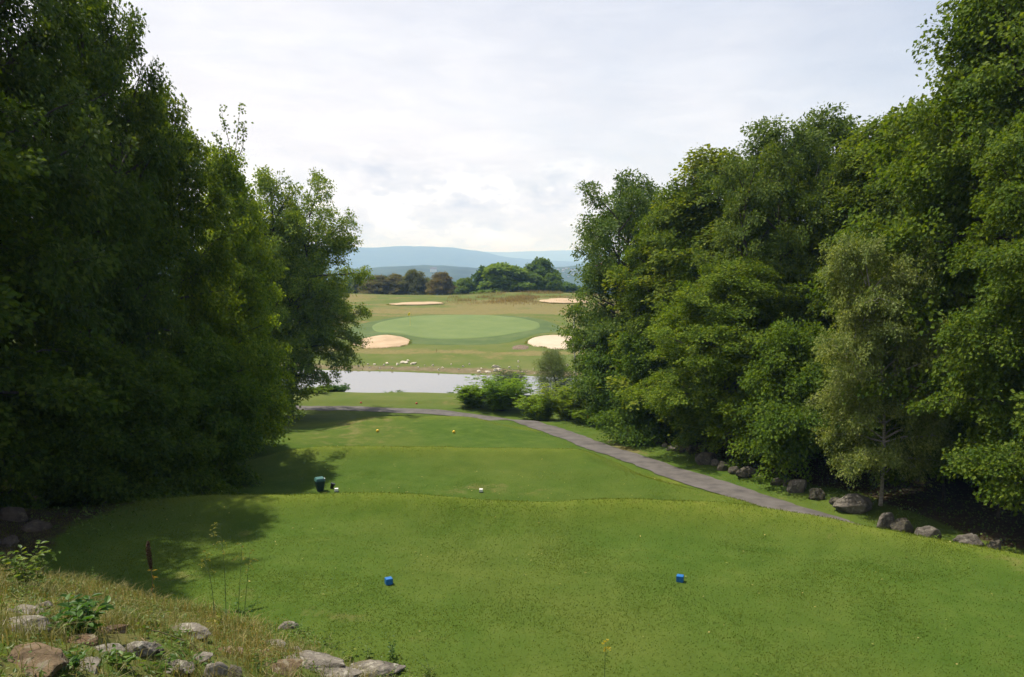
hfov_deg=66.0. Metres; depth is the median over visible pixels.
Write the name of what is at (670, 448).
boulder
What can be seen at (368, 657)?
weed
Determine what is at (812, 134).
oak tree
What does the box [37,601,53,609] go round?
stone
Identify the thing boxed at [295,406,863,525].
path
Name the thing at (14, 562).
weed
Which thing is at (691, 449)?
boulder
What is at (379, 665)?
stone
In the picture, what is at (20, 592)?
weed
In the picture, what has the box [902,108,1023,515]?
maple tree
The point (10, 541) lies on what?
boulder
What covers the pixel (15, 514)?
boulder
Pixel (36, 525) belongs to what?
boulder
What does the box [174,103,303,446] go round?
maple tree
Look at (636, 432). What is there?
maple sapling
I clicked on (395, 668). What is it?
weed
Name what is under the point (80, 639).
stone
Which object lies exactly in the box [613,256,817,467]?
maple tree
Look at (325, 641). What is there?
weed
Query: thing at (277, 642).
stone
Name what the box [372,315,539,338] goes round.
putting green
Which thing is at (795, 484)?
boulder
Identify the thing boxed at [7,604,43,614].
stone
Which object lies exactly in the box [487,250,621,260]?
mountain range
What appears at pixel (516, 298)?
tall fescue
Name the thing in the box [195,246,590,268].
mountains
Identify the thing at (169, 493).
undergrowth
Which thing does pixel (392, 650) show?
weed
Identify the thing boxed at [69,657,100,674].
stone
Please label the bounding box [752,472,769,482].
fern
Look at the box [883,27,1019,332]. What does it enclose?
oak tree
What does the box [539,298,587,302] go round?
sand bunker
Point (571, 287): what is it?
broadleaf tree
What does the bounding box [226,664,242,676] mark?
stone
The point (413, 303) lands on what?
sand bunker
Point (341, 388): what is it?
shrub
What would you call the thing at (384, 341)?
sand bunker
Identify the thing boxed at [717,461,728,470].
boulder
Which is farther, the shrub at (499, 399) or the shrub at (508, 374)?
the shrub at (508, 374)
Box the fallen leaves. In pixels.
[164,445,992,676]
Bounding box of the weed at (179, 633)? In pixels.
[167,625,189,640]
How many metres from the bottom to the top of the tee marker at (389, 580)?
0.222 m
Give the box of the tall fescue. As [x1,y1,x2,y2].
[442,290,600,306]
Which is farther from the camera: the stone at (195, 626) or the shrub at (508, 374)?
the shrub at (508, 374)
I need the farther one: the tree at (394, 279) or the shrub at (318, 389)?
the tree at (394, 279)
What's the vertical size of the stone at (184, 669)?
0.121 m
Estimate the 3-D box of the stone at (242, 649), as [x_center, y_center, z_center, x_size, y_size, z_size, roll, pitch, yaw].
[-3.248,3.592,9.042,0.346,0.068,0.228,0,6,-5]
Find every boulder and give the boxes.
[0,506,28,521]
[0,535,19,547]
[21,519,52,531]
[666,445,678,450]
[688,445,695,453]
[695,451,717,464]
[711,459,718,465]
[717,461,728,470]
[728,466,737,473]
[736,466,758,477]
[770,478,781,484]
[782,479,789,486]
[786,479,806,492]
[808,488,825,499]
[829,497,839,504]
[832,493,872,513]
[877,512,894,528]
[890,518,913,533]
[915,526,941,538]
[953,533,984,546]
[987,537,1000,549]
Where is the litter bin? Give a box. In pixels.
[314,476,324,491]
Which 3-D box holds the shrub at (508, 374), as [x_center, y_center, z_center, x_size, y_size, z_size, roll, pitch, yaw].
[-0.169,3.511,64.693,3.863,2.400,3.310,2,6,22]
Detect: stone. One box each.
[2,615,53,635]
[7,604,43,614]
[7,642,68,676]
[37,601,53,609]
[63,633,97,646]
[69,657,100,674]
[93,643,125,655]
[98,624,128,633]
[124,641,158,656]
[153,641,163,653]
[164,658,194,675]
[174,622,210,639]
[194,652,212,662]
[203,662,227,676]
[218,646,243,655]
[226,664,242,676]
[264,659,303,676]
[267,639,285,650]
[277,621,298,629]
[286,650,344,671]
[320,666,361,676]
[349,659,405,676]
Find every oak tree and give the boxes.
[0,0,173,505]
[0,0,207,496]
[206,164,362,419]
[230,203,374,414]
[550,167,666,409]
[692,101,863,309]
[692,140,861,447]
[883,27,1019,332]
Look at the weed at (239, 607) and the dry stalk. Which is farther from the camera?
the weed at (239, 607)
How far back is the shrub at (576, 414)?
50.45 m
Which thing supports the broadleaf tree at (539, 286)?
on the ground at (312, 435)
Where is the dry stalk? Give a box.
[151,630,196,646]
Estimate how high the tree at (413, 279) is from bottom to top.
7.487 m
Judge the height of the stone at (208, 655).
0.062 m
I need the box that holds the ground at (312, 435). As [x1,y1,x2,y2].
[0,269,1023,676]
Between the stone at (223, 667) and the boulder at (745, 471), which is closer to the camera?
the stone at (223, 667)
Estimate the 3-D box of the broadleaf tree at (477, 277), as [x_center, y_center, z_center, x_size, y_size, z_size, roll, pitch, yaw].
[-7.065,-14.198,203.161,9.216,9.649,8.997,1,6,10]
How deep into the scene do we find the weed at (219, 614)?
11.01 m
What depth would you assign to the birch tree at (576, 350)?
57.38 m
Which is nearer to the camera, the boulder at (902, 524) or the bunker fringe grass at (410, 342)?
the boulder at (902, 524)
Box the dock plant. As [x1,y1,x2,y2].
[145,541,156,595]
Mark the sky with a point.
(462, 124)
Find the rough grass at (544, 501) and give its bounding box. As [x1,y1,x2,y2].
[2,415,1022,676]
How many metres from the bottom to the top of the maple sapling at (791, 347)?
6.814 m
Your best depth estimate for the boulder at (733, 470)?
32.40 m
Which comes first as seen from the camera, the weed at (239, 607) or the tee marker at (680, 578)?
the weed at (239, 607)
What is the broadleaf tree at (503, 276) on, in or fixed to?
on the ground at (312, 435)
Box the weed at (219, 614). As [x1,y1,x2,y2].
[206,610,224,628]
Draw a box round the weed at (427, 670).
[406,653,449,676]
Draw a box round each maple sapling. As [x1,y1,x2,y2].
[234,323,274,444]
[567,311,648,432]
[585,325,706,449]
[725,313,854,485]
[795,423,936,475]
[866,349,991,500]
[917,298,1023,517]
[926,468,992,488]
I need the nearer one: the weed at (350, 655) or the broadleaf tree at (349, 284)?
the weed at (350, 655)
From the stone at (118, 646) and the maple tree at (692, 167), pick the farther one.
the maple tree at (692, 167)
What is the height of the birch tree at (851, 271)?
9.693 m
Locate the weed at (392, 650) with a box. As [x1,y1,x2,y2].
[387,637,396,658]
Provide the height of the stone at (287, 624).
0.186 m
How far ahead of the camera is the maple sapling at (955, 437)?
24.49 m
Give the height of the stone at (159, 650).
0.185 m
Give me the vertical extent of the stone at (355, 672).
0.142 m
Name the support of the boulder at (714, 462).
on the ground at (312, 435)
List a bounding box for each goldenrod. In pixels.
[199,550,213,606]
[209,522,227,610]
[232,543,251,613]
[243,549,257,618]
[601,639,611,676]
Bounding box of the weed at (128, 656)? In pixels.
[99,644,140,669]
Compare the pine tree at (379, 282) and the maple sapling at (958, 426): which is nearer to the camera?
the maple sapling at (958, 426)
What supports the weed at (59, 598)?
on the ground at (312, 435)
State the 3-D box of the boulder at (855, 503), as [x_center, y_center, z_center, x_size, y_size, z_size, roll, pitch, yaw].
[11.496,5.617,26.569,1.264,0.892,1.081,0,6,0]
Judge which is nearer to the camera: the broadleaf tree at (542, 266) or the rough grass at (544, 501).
the rough grass at (544, 501)
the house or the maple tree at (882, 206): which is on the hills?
the house
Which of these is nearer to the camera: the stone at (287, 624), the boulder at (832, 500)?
the stone at (287, 624)
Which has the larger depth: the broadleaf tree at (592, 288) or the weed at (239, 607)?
the broadleaf tree at (592, 288)
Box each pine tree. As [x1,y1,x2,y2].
[350,278,365,293]
[357,274,394,294]
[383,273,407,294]
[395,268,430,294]
[425,271,455,294]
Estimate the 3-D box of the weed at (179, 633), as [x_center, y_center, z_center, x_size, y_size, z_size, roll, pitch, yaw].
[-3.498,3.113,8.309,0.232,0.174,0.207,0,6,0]
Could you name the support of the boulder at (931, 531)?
on the ground at (312, 435)
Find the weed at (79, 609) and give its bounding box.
[38,592,114,635]
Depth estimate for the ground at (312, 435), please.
16.05 m
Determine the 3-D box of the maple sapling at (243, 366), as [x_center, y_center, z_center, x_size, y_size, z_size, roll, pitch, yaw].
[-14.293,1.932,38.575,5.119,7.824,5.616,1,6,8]
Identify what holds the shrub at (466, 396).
on the ground at (312, 435)
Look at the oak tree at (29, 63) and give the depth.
20.50 m
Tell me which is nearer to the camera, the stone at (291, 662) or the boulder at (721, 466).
the stone at (291, 662)
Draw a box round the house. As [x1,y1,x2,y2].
[430,267,436,271]
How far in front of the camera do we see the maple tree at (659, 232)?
42.45 m
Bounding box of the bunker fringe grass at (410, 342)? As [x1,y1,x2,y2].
[340,301,588,349]
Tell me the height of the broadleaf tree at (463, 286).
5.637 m
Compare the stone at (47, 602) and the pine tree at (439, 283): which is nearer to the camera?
the stone at (47, 602)
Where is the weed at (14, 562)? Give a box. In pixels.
[0,540,60,591]
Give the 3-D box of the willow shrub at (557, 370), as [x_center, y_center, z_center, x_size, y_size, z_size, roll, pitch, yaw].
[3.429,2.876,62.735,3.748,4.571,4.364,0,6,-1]
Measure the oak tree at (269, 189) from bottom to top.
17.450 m
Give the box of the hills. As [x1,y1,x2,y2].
[166,265,609,293]
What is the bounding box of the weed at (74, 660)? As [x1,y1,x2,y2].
[53,646,88,676]
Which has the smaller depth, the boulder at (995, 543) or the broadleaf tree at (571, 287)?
the boulder at (995, 543)
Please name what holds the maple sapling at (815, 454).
on the ground at (312, 435)
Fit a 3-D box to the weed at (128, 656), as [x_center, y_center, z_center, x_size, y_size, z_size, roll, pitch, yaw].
[-3.333,2.725,6.663,0.362,0.189,0.271,2,6,20]
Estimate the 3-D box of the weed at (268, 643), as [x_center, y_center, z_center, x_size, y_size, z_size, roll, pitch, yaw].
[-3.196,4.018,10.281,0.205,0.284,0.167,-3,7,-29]
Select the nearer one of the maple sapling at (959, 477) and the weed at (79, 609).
the weed at (79, 609)
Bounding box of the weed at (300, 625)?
[288,614,318,635]
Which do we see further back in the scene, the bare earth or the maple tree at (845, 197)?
the bare earth
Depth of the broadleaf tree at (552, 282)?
193.09 m
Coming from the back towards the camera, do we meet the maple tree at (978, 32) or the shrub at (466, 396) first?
the shrub at (466, 396)
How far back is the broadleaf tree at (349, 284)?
213.78 m
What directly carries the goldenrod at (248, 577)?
on the ground at (312, 435)
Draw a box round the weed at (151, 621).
[132,604,170,628]
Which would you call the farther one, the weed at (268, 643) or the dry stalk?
the weed at (268, 643)
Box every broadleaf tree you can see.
[341,278,352,292]
[453,277,475,294]
[469,262,540,293]
[471,265,487,291]
[521,272,544,291]
[523,256,563,290]
[542,272,565,292]
[562,281,581,292]
[579,280,606,294]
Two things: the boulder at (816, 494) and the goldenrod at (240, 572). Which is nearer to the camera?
the goldenrod at (240, 572)
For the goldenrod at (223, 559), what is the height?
1.532 m
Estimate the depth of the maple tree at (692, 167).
41.79 m
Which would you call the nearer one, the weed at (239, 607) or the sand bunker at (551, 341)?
the weed at (239, 607)
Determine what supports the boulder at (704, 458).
on the ground at (312, 435)
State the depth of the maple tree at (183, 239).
29.65 m
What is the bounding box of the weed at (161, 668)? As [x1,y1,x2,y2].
[138,643,176,676]
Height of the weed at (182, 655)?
0.211 m
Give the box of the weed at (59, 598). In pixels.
[32,584,81,611]
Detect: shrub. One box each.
[300,385,333,393]
[322,383,349,391]
[452,384,489,407]
[464,372,539,410]
[488,366,531,391]
[510,392,559,421]
[531,347,574,399]
[533,378,589,420]
[564,406,599,422]
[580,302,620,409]
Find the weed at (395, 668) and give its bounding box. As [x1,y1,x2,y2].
[377,650,412,676]
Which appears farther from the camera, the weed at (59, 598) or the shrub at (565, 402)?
the shrub at (565, 402)
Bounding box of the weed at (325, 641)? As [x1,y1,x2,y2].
[299,628,363,650]
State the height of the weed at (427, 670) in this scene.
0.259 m
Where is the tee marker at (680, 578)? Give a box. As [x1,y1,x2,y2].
[676,574,683,582]
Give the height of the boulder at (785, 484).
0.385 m
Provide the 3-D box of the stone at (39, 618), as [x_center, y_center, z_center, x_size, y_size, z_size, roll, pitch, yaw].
[-4.297,2.549,6.915,0.534,0.205,0.339,-2,6,-15]
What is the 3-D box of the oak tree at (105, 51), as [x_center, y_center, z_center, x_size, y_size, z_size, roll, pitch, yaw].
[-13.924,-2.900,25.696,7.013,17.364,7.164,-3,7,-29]
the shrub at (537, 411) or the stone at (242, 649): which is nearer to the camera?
the stone at (242, 649)
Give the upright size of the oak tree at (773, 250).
15.072 m
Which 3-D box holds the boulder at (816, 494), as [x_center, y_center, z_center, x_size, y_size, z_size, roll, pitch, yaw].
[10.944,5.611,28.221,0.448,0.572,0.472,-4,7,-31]
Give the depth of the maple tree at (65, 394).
17.74 m
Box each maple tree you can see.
[0,70,134,492]
[66,81,263,432]
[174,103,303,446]
[595,144,801,446]
[602,178,725,427]
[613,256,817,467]
[775,117,901,438]
[782,97,987,444]
[802,0,1023,478]
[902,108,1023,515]
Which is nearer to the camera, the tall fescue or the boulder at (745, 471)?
the boulder at (745, 471)
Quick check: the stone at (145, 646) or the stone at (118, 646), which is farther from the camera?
the stone at (145, 646)
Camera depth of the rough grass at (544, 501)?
19.09 m
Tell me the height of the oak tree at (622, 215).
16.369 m
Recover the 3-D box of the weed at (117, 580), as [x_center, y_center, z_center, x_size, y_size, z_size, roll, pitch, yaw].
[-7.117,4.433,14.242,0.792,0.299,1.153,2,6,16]
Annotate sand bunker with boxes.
[354,335,409,348]
[390,302,443,304]
[528,335,584,349]
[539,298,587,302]
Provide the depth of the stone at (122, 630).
7.80 m
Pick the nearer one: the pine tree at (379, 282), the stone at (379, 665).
the stone at (379, 665)
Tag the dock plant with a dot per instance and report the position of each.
(148, 550)
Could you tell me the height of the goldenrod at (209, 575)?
1.021 m
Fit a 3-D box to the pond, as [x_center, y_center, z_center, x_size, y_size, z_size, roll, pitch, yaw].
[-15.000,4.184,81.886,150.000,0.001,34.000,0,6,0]
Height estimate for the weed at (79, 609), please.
0.404 m
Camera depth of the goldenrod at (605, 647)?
11.03 m
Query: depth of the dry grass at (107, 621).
9.21 m
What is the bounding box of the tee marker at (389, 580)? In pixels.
[384,576,392,584]
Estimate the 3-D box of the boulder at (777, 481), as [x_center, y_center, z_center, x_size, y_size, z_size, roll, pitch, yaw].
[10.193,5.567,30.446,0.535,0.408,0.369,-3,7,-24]
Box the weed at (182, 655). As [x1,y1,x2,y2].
[163,639,214,673]
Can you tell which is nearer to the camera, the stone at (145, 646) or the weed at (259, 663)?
the stone at (145, 646)
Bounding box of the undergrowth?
[11,416,1023,550]
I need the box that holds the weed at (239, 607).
[215,597,265,614]
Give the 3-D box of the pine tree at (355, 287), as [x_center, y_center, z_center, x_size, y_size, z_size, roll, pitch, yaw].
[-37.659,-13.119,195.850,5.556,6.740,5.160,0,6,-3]
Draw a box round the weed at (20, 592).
[5,576,45,602]
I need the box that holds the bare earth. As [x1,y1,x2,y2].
[512,345,528,349]
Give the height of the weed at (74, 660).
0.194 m
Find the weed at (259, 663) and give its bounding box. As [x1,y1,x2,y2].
[250,648,276,672]
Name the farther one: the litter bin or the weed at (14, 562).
the litter bin
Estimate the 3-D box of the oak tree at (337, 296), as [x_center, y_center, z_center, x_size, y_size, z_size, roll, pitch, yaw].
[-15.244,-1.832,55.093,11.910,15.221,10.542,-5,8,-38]
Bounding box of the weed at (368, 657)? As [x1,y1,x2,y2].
[360,645,374,659]
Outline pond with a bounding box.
[297,370,566,394]
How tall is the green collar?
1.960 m
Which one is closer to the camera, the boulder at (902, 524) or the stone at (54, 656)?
the stone at (54, 656)
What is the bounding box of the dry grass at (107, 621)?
[0,546,424,676]
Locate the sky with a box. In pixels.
[2,0,961,251]
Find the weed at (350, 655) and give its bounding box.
[340,642,358,660]
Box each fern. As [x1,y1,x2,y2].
[723,460,741,468]
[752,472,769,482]
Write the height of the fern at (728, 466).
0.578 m
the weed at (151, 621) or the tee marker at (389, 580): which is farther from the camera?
the tee marker at (389, 580)
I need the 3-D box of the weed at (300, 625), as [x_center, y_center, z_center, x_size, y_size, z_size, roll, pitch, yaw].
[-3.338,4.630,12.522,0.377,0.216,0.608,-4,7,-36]
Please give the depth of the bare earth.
102.33 m
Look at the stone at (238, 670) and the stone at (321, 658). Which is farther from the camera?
the stone at (321, 658)
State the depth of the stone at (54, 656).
5.70 m
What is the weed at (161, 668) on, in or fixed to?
on the ground at (312, 435)
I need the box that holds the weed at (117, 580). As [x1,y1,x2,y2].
[106,564,132,587]
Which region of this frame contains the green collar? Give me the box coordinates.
[349,315,559,344]
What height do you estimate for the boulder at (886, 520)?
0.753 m
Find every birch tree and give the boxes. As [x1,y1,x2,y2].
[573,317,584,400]
[801,230,974,505]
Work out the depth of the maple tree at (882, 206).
34.41 m
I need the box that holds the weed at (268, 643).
[261,637,274,647]

